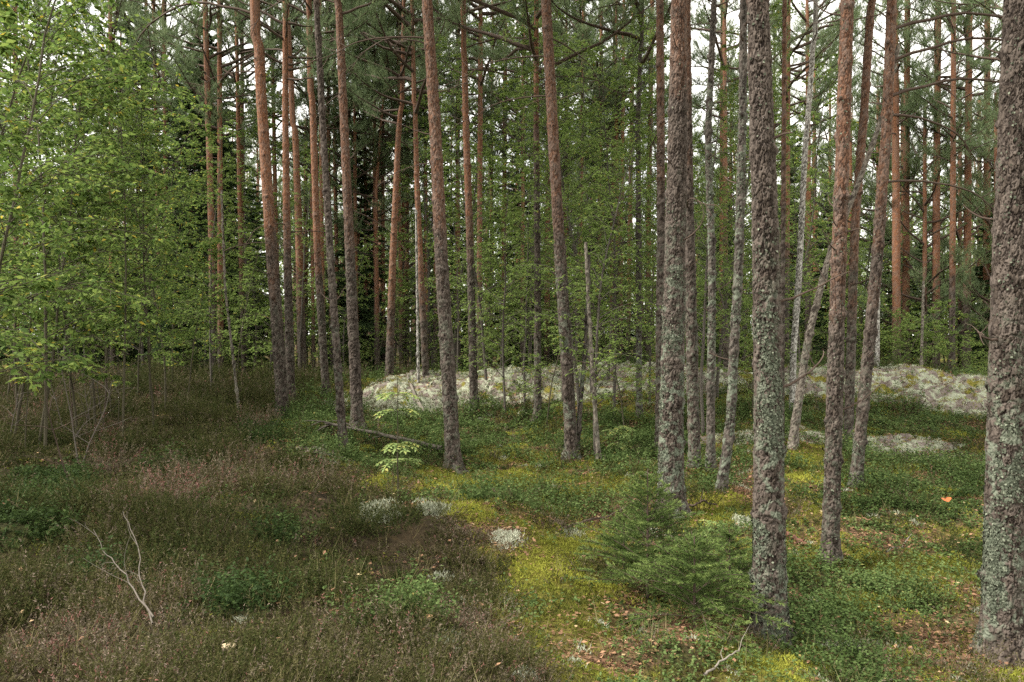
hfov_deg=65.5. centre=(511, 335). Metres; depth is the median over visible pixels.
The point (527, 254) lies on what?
young tree
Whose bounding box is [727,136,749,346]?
pine tree
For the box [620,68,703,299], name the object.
pine tree
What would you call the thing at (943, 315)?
birch tree
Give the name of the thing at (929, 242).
birch tree
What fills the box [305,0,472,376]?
pine tree
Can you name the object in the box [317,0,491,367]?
pine tree
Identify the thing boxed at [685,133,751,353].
birch tree
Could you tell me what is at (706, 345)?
leafy bush
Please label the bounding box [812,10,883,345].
pine tree
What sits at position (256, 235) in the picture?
spruce tree
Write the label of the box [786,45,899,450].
dead tree
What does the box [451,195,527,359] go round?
birch tree
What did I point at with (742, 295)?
birch tree
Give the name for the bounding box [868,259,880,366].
birch tree
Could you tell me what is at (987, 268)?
birch tree
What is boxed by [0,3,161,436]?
young tree
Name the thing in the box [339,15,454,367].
pine tree
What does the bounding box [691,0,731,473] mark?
pine tree
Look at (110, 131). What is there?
young tree
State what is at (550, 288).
birch tree
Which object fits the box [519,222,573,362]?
birch tree
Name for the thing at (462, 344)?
leafy bush
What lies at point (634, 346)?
birch tree
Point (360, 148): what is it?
pine tree
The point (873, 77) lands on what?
pine tree
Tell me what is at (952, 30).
pine tree
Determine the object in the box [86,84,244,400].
young tree
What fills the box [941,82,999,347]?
tree
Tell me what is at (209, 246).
young tree
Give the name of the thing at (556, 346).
leafy bush
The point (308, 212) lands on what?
pine tree
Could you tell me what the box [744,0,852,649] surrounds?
pine tree
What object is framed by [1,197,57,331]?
birch tree
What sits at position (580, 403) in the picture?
young tree
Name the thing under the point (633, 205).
pine tree
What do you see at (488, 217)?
birch tree
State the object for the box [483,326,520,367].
leafy bush
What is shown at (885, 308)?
leafy bush
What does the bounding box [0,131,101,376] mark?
young tree
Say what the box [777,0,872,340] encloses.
pine tree
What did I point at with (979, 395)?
rock outcrop
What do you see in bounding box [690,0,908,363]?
pine tree
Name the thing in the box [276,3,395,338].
pine tree
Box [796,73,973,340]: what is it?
tree
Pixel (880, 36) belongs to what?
sky
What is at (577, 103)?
young tree
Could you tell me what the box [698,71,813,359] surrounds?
birch tree
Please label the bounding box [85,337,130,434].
bare sapling
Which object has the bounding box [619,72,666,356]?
pine tree
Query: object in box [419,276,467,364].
young tree
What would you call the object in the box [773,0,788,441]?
pine tree
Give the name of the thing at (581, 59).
pine tree
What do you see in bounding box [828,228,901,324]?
birch tree
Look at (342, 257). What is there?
birch tree
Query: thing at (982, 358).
leafy bush
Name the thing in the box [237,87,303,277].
pine tree
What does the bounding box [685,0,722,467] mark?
pine tree
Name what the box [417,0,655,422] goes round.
pine tree
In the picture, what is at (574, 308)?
young tree
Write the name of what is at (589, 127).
birch tree
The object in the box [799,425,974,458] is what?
rock outcrop
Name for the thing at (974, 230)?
birch tree
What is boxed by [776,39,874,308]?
pine tree
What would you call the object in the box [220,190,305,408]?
birch tree
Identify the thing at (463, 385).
rock outcrop
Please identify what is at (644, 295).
young tree
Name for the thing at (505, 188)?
pine tree
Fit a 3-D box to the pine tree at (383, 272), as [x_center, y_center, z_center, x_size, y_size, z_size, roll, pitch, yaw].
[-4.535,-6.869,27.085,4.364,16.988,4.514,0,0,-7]
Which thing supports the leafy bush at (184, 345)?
on the ground at (406, 535)
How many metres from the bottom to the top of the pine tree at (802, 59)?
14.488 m
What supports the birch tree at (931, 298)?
on the ground at (406, 535)
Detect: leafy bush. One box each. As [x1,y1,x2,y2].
[0,311,60,366]
[121,330,156,361]
[140,293,249,371]
[153,325,207,368]
[162,292,269,369]
[218,290,308,369]
[240,304,331,370]
[257,334,296,363]
[294,300,370,370]
[295,320,327,366]
[329,326,374,371]
[394,321,439,366]
[420,328,467,366]
[455,324,505,370]
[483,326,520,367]
[494,308,555,365]
[495,327,533,365]
[514,327,558,365]
[526,322,601,362]
[548,294,626,360]
[685,318,728,360]
[700,295,752,358]
[717,321,752,362]
[739,299,815,351]
[749,303,819,351]
[789,303,857,351]
[789,325,824,359]
[814,311,862,360]
[855,299,928,366]
[856,315,901,360]
[863,295,956,368]
[880,299,954,365]
[881,310,949,365]
[895,316,974,368]
[912,311,956,362]
[932,324,988,371]
[940,343,979,366]
[955,310,988,359]
[967,345,988,369]
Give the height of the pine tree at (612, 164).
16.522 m
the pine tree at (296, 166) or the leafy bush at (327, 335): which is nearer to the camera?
the pine tree at (296, 166)
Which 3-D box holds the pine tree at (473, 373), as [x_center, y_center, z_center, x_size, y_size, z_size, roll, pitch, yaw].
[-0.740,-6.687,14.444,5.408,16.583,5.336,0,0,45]
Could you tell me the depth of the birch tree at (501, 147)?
24.44 m
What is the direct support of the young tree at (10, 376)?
on the ground at (406, 535)
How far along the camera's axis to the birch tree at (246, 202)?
23.41 m
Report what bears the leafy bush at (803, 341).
on the ground at (406, 535)
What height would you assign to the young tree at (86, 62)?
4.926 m
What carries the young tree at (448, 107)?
on the ground at (406, 535)
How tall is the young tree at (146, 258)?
5.964 m
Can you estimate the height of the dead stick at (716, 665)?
0.174 m
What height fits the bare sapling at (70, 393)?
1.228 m
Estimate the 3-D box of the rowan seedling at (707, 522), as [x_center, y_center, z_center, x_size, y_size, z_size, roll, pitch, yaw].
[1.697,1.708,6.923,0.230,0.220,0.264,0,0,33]
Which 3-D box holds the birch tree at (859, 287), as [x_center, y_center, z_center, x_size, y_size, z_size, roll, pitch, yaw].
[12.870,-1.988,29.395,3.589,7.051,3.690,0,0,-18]
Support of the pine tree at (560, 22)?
on the ground at (406, 535)
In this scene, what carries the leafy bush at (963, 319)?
on the ground at (406, 535)
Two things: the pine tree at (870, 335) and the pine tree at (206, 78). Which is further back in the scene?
the pine tree at (206, 78)
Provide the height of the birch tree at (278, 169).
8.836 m
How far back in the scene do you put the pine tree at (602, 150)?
37.73 m
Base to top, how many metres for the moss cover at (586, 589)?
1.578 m
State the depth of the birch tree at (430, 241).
23.25 m
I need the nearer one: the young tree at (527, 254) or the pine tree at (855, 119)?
the young tree at (527, 254)
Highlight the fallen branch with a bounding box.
[306,420,442,449]
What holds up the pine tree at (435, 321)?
on the ground at (406, 535)
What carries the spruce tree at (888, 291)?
on the ground at (406, 535)
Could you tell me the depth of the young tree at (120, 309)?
9.55 m
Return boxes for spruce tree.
[0,130,37,369]
[36,121,135,372]
[74,0,194,368]
[126,42,250,371]
[138,16,268,372]
[160,13,236,360]
[230,178,284,366]
[315,132,398,370]
[409,128,475,370]
[483,144,559,367]
[568,117,644,362]
[695,174,732,351]
[698,190,752,360]
[751,125,829,357]
[797,195,856,360]
[864,220,916,364]
[901,239,947,368]
[957,173,993,372]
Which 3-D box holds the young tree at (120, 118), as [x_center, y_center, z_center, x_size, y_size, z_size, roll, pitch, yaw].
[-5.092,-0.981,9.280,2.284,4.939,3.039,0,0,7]
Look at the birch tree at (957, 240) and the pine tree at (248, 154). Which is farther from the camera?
the pine tree at (248, 154)
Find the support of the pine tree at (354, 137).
on the ground at (406, 535)
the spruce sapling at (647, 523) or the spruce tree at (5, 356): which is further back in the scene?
the spruce tree at (5, 356)
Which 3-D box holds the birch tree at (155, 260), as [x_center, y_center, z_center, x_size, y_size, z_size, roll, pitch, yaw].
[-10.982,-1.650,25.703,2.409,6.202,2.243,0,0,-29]
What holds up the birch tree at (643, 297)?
on the ground at (406, 535)
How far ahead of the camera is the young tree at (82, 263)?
14.95 m
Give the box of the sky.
[0,0,1002,336]
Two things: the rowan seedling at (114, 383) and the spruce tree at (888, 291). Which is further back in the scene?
the spruce tree at (888, 291)
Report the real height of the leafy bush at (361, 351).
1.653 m
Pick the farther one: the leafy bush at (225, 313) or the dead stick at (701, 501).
the leafy bush at (225, 313)
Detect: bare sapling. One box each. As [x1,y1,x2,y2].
[7,386,30,437]
[9,367,30,428]
[10,368,94,482]
[35,374,64,428]
[55,374,132,458]
[57,348,107,460]
[57,355,92,418]
[65,374,91,428]
[69,351,98,430]
[77,379,122,430]
[79,330,130,414]
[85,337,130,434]
[86,373,120,421]
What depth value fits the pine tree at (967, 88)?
24.92 m
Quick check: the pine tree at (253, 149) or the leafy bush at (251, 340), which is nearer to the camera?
the leafy bush at (251, 340)
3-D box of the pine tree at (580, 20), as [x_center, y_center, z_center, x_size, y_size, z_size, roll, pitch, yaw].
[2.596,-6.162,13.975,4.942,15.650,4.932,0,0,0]
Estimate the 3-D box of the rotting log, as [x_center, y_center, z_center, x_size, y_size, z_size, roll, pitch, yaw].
[2.483,1.777,6.971,0.141,0.096,0.295,0,0,0]
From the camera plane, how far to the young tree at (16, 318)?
11.36 m
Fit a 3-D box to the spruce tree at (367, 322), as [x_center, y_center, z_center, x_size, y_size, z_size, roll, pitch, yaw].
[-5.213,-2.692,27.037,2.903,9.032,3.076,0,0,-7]
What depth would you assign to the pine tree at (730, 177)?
29.32 m
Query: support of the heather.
on the ground at (406, 535)
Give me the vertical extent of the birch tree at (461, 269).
9.491 m
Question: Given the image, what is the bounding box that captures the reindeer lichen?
[73,360,987,681]
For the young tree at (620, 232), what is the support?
on the ground at (406, 535)
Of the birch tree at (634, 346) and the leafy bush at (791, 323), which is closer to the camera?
the birch tree at (634, 346)
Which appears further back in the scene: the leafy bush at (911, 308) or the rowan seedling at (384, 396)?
the leafy bush at (911, 308)
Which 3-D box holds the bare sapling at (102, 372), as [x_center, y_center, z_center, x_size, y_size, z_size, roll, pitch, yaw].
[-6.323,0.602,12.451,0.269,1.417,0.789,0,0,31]
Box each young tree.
[0,0,114,389]
[0,0,163,340]
[0,0,188,425]
[0,0,188,448]
[0,0,203,375]
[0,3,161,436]
[0,14,156,390]
[0,23,177,442]
[0,88,133,422]
[0,111,66,342]
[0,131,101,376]
[0,171,158,443]
[0,188,73,400]
[15,46,233,436]
[19,16,197,414]
[36,57,238,430]
[54,58,226,410]
[55,73,218,403]
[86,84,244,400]
[119,116,240,380]
[135,231,237,396]
[157,119,261,385]
[189,226,270,376]
[213,171,309,361]
[267,139,344,368]
[307,231,374,373]
[359,275,407,365]
[375,254,420,364]
[411,27,555,379]
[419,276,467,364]
[424,147,490,371]
[452,155,553,413]
[452,233,509,373]
[473,217,532,367]
[477,209,565,374]
[484,0,655,392]
[486,113,579,407]
[491,39,622,402]
[491,221,616,428]
[493,29,645,361]
[495,21,654,411]
[519,16,669,379]
[532,122,662,454]
[550,47,656,419]
[566,245,655,430]
[577,255,590,449]
[592,68,666,313]
[606,174,703,401]
[608,5,751,335]
[626,138,747,348]
[628,279,705,416]
[643,26,788,434]
[644,0,815,398]
[685,174,799,382]
[694,91,752,331]
[716,52,831,308]
[719,279,753,419]
[741,241,826,397]
[746,134,845,361]
[790,233,872,362]
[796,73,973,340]
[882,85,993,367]
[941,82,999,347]
[965,331,987,376]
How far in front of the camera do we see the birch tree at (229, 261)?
21.51 m
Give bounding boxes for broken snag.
[406,373,423,410]
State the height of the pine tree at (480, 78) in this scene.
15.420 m
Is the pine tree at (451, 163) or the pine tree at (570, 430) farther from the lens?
the pine tree at (451, 163)
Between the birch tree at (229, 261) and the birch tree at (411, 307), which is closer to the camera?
the birch tree at (229, 261)
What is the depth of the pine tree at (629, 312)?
29.93 m
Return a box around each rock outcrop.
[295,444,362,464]
[324,367,601,407]
[531,361,751,401]
[687,432,753,443]
[740,362,987,417]
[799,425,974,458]
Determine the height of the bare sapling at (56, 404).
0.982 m
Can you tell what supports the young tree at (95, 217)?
on the ground at (406, 535)
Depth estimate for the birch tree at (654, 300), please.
22.62 m
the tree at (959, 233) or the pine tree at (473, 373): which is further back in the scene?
the tree at (959, 233)
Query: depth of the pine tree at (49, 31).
20.96 m
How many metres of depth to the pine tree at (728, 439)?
8.09 m
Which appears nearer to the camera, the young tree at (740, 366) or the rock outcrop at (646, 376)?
the young tree at (740, 366)
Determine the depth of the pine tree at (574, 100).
33.48 m
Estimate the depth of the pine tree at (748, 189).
39.25 m
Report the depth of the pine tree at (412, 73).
18.29 m
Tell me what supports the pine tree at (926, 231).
on the ground at (406, 535)
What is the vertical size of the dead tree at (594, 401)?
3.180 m
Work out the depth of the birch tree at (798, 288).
13.60 m
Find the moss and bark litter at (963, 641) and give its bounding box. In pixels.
[328,422,1023,675]
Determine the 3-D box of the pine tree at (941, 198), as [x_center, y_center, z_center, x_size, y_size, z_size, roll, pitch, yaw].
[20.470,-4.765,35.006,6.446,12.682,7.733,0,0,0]
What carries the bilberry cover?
on the ground at (406, 535)
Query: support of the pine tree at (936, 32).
on the ground at (406, 535)
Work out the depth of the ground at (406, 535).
5.64 m
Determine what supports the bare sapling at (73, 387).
on the ground at (406, 535)
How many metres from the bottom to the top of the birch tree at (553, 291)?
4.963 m
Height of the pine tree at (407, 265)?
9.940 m
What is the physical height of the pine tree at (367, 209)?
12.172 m
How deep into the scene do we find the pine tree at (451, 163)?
51.07 m
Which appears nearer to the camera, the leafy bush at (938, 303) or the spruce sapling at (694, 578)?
the spruce sapling at (694, 578)
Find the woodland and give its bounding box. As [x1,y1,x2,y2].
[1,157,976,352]
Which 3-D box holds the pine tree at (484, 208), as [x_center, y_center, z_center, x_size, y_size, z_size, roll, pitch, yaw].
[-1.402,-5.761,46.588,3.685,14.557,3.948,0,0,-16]
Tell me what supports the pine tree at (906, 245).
on the ground at (406, 535)
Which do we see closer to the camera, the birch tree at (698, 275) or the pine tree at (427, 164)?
the pine tree at (427, 164)
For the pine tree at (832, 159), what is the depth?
45.64 m
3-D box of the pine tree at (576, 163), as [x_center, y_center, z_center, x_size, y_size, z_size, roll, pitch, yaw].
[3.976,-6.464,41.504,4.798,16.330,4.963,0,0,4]
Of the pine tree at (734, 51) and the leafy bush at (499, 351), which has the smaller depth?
the leafy bush at (499, 351)
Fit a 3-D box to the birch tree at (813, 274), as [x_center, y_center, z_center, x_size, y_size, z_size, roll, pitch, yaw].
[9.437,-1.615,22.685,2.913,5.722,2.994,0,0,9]
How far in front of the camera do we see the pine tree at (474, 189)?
53.52 m
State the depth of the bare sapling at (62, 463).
6.97 m
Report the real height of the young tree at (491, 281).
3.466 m
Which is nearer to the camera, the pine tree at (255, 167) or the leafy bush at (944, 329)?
the leafy bush at (944, 329)
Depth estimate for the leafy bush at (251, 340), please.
20.83 m
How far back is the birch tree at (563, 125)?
19.73 m
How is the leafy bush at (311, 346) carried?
on the ground at (406, 535)
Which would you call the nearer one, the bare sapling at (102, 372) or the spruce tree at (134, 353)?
the bare sapling at (102, 372)
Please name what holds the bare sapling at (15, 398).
on the ground at (406, 535)
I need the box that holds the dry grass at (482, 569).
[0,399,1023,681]
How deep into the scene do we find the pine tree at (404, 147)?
25.75 m
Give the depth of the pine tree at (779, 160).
47.73 m
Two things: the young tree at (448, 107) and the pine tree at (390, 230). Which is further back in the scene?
the pine tree at (390, 230)
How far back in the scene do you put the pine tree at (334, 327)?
10.20 m
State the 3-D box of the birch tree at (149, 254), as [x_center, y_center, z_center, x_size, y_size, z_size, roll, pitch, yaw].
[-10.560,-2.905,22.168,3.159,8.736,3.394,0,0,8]
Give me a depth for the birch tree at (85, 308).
21.28 m
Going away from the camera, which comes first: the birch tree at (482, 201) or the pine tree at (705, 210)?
the birch tree at (482, 201)
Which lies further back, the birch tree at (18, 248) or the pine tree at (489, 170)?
the pine tree at (489, 170)
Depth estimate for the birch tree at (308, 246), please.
28.89 m
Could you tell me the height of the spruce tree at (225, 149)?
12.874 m
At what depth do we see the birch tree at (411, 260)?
44.19 m
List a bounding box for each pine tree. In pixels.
[0,0,72,369]
[0,0,100,369]
[1,41,52,241]
[25,0,201,366]
[65,4,170,354]
[73,0,247,357]
[80,0,216,350]
[99,0,188,350]
[108,0,293,415]
[121,0,305,370]
[130,0,291,370]
[151,78,194,226]
[157,0,317,370]
[183,0,304,372]
[209,0,315,263]
[215,0,395,367]
[217,0,361,401]
[220,0,372,374]
[225,116,261,188]
[234,138,261,205]
[236,0,410,429]
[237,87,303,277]
[245,119,293,238]
[248,0,397,303]
[258,120,342,367]
[260,171,292,338]
[272,129,341,222]
[274,0,391,396]
[275,0,385,368]
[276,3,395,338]
[277,141,333,253]
[280,131,342,357]
[288,0,421,303]
[290,104,342,349]
[295,0,452,370]
[297,0,509,473]
[302,2,442,362]
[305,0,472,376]
[309,6,431,371]
[313,0,348,450]
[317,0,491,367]
[323,0,442,365]
[326,0,514,377]
[327,123,414,363]
[331,90,397,350]
[333,85,413,356]
[337,0,505,367]
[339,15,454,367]
[357,0,511,367]
[360,112,462,368]
[362,12,473,367]
[372,0,542,365]
[378,156,422,293]
[385,186,414,352]
[409,98,501,288]
[415,0,557,369]
[417,0,622,367]
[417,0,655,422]
[431,0,545,366]
[438,0,624,461]
[460,130,513,352]
[461,0,575,411]
[462,148,486,256]
[466,0,541,365]
[474,10,573,315]
[486,0,655,272]
[492,0,613,365]
[494,0,666,360]
[501,0,670,360]
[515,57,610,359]
[532,0,710,416]
[541,1,609,274]
[556,0,668,360]
[560,57,628,253]
[562,0,670,362]
[568,0,667,356]
[569,89,633,310]
[587,0,667,359]
[594,0,695,361]
[605,166,655,245]
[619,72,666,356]
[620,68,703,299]
[631,0,808,366]
[641,183,665,348]
[649,0,705,448]
[652,0,704,519]
[652,109,719,252]
[653,128,705,260]
[666,0,775,360]
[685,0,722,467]
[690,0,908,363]
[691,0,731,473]
[693,50,780,299]
[693,155,718,324]
[696,49,751,245]
[697,118,750,216]
[708,0,748,493]
[712,0,835,168]
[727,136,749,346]
[731,0,886,362]
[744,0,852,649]
[747,119,799,218]
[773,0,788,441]
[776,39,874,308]
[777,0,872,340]
[777,92,850,341]
[799,0,881,565]
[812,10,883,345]
[812,75,891,269]
[816,141,873,220]
[819,117,873,247]
[824,0,908,443]
[832,68,919,276]
[835,0,972,364]
[846,0,1002,488]
[847,82,995,366]
[851,0,972,360]
[852,94,922,224]
[852,94,962,354]
[858,186,911,326]
[872,0,1002,370]
[896,0,1002,153]
[897,0,1002,369]
[898,0,999,368]
[910,88,993,357]
[928,0,1002,366]
[963,0,1023,669]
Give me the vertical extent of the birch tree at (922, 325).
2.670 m
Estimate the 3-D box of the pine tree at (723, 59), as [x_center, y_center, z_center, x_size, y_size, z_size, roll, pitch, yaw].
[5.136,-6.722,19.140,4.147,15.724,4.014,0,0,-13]
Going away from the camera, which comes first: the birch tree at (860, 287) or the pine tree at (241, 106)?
the pine tree at (241, 106)
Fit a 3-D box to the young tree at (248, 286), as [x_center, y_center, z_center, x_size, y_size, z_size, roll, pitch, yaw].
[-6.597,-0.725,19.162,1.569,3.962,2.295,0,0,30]
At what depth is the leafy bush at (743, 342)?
25.98 m
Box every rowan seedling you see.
[5,338,47,447]
[106,361,131,424]
[374,378,421,499]
[602,423,634,450]
[697,519,720,535]
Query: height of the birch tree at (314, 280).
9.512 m
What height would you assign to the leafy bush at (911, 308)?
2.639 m
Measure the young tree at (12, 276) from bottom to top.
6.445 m
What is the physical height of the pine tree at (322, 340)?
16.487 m
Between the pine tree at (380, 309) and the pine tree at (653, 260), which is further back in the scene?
the pine tree at (653, 260)
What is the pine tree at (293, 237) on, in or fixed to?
on the ground at (406, 535)
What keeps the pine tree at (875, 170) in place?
on the ground at (406, 535)
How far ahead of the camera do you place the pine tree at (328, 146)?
24.95 m
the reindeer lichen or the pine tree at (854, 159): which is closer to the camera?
the reindeer lichen
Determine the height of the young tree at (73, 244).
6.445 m
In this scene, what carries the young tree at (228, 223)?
on the ground at (406, 535)
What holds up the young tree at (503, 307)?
on the ground at (406, 535)
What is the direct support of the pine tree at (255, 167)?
on the ground at (406, 535)
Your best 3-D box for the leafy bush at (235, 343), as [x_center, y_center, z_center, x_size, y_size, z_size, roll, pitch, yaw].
[-9.231,0.009,23.349,3.220,2.743,2.434,0,0,-26]
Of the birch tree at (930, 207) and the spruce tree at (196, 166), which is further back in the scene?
the birch tree at (930, 207)
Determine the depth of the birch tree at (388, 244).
45.37 m
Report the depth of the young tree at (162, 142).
10.47 m
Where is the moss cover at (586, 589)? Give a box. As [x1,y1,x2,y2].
[0,359,1023,681]
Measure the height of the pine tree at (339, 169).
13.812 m
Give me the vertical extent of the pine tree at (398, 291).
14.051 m
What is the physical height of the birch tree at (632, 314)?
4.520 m
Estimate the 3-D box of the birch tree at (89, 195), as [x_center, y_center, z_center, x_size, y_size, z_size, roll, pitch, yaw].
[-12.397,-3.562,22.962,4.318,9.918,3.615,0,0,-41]
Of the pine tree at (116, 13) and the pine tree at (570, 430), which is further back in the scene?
the pine tree at (116, 13)
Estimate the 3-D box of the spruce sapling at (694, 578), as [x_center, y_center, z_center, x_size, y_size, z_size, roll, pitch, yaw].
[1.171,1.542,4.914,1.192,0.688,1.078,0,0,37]
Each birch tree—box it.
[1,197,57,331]
[20,44,155,370]
[21,161,151,368]
[47,143,147,324]
[72,80,183,364]
[136,188,181,306]
[151,192,251,370]
[194,67,329,372]
[199,91,305,366]
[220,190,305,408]
[268,127,344,366]
[282,180,340,362]
[296,252,343,364]
[310,161,380,342]
[315,185,367,339]
[358,155,432,365]
[359,87,476,342]
[371,175,409,321]
[377,11,532,359]
[382,96,494,367]
[396,201,423,340]
[396,248,414,365]
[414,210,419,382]
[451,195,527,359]
[453,145,529,363]
[454,143,529,366]
[460,0,604,368]
[460,111,519,336]
[460,185,488,325]
[488,205,570,368]
[512,174,571,318]
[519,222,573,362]
[524,223,608,355]
[528,195,582,361]
[532,101,648,347]
[541,226,608,352]
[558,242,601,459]
[573,276,623,357]
[579,160,666,363]
[619,210,706,357]
[623,263,653,357]
[625,243,655,346]
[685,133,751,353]
[685,189,705,358]
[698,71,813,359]
[729,51,873,345]
[732,158,794,310]
[742,240,752,358]
[772,0,831,410]
[789,187,895,358]
[813,196,901,365]
[816,122,913,360]
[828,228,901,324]
[845,236,865,346]
[868,183,948,329]
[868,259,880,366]
[901,135,975,334]
[910,159,957,345]
[911,251,957,362]
[913,147,973,342]
[919,281,925,366]
[929,222,957,362]
[940,186,990,357]
[940,259,975,359]
[941,213,976,321]
[942,237,980,358]
[974,215,992,327]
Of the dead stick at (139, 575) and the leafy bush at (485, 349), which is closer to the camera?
the dead stick at (139, 575)
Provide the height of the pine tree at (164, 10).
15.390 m
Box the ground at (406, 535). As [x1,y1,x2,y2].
[0,337,1023,681]
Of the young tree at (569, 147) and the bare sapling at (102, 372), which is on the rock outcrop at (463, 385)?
the young tree at (569, 147)
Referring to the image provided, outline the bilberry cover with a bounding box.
[0,350,987,681]
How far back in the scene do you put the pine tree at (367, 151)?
25.95 m
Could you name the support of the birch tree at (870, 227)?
on the ground at (406, 535)
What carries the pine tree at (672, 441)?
on the ground at (406, 535)
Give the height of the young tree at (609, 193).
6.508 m
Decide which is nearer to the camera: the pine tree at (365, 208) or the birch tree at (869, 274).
the pine tree at (365, 208)
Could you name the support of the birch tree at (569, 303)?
on the ground at (406, 535)
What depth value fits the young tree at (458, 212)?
19.85 m
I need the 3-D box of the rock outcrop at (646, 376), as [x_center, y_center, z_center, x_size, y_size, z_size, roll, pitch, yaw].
[2.425,1.126,17.680,8.950,1.109,5.800,0,0,0]
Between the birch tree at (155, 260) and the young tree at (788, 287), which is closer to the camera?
the young tree at (788, 287)
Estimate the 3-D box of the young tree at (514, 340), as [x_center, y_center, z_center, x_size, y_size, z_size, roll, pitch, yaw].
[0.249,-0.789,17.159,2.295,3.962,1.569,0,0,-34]
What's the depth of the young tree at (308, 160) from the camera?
19.92 m
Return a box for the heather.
[0,347,1023,681]
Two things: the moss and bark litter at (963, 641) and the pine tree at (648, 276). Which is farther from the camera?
the pine tree at (648, 276)
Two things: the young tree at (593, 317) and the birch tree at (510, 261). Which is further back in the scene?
the birch tree at (510, 261)
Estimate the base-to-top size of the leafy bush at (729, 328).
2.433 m
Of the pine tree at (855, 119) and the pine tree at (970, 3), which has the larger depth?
the pine tree at (855, 119)
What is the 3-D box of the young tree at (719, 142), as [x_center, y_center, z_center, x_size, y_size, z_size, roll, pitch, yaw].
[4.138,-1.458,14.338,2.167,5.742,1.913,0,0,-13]
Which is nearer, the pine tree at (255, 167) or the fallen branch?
the fallen branch
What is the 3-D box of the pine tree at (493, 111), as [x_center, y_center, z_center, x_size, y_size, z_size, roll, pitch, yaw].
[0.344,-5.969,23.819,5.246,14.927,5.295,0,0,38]
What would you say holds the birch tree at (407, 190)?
on the ground at (406, 535)
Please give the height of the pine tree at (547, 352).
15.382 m
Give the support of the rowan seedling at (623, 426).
on the ground at (406, 535)
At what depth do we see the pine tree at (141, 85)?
27.62 m
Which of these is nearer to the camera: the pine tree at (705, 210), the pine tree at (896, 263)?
the pine tree at (896, 263)
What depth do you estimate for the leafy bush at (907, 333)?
22.56 m
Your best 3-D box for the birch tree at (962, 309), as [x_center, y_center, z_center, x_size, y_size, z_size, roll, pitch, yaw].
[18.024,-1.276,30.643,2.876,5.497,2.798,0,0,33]
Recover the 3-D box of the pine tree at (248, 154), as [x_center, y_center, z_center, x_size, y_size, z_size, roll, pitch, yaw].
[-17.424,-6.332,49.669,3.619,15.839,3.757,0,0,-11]
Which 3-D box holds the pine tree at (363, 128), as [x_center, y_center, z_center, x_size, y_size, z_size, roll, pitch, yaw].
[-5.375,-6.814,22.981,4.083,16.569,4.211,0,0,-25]
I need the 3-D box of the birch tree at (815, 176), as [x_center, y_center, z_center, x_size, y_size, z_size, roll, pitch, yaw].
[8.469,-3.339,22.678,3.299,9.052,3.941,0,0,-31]
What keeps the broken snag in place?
on the ground at (406, 535)
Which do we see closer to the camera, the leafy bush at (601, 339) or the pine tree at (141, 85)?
the leafy bush at (601, 339)
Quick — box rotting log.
[785,531,808,545]
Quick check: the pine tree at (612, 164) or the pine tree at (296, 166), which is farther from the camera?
the pine tree at (612, 164)
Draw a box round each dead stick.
[71,519,154,617]
[116,512,152,623]
[562,506,626,528]
[688,489,716,506]
[703,626,748,674]
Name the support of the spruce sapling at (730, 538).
on the ground at (406, 535)
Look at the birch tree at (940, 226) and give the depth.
36.35 m
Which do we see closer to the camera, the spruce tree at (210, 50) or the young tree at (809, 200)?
the young tree at (809, 200)
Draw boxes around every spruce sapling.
[571,468,734,600]
[574,512,681,584]
[605,530,792,659]
[683,524,787,589]
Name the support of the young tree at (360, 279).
on the ground at (406, 535)
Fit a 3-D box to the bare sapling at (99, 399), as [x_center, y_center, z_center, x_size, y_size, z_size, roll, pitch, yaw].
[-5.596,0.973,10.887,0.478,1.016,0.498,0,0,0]
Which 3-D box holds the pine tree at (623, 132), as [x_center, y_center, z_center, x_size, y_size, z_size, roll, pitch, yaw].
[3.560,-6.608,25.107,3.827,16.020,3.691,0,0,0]
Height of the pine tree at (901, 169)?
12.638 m
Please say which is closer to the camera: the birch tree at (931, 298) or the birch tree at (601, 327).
the birch tree at (601, 327)
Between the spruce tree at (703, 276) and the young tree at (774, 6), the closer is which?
the young tree at (774, 6)
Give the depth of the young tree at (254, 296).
22.03 m
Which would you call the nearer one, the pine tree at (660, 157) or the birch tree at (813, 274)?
the pine tree at (660, 157)
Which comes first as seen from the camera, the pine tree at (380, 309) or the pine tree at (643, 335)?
the pine tree at (643, 335)
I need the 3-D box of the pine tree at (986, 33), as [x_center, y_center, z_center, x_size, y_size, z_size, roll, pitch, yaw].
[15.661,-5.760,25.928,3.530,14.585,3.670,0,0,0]
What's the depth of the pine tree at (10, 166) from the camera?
36.00 m
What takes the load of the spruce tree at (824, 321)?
on the ground at (406, 535)
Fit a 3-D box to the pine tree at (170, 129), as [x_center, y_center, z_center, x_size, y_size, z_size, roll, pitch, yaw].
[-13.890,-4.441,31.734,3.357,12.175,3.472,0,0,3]
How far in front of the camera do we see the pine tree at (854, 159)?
36.30 m
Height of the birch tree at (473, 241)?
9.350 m
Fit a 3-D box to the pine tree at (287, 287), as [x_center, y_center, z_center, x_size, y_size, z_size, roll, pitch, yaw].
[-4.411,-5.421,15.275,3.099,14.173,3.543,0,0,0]
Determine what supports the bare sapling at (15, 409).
on the ground at (406, 535)
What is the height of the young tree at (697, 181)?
6.125 m
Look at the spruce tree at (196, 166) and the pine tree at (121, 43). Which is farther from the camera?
the pine tree at (121, 43)
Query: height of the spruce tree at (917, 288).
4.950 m

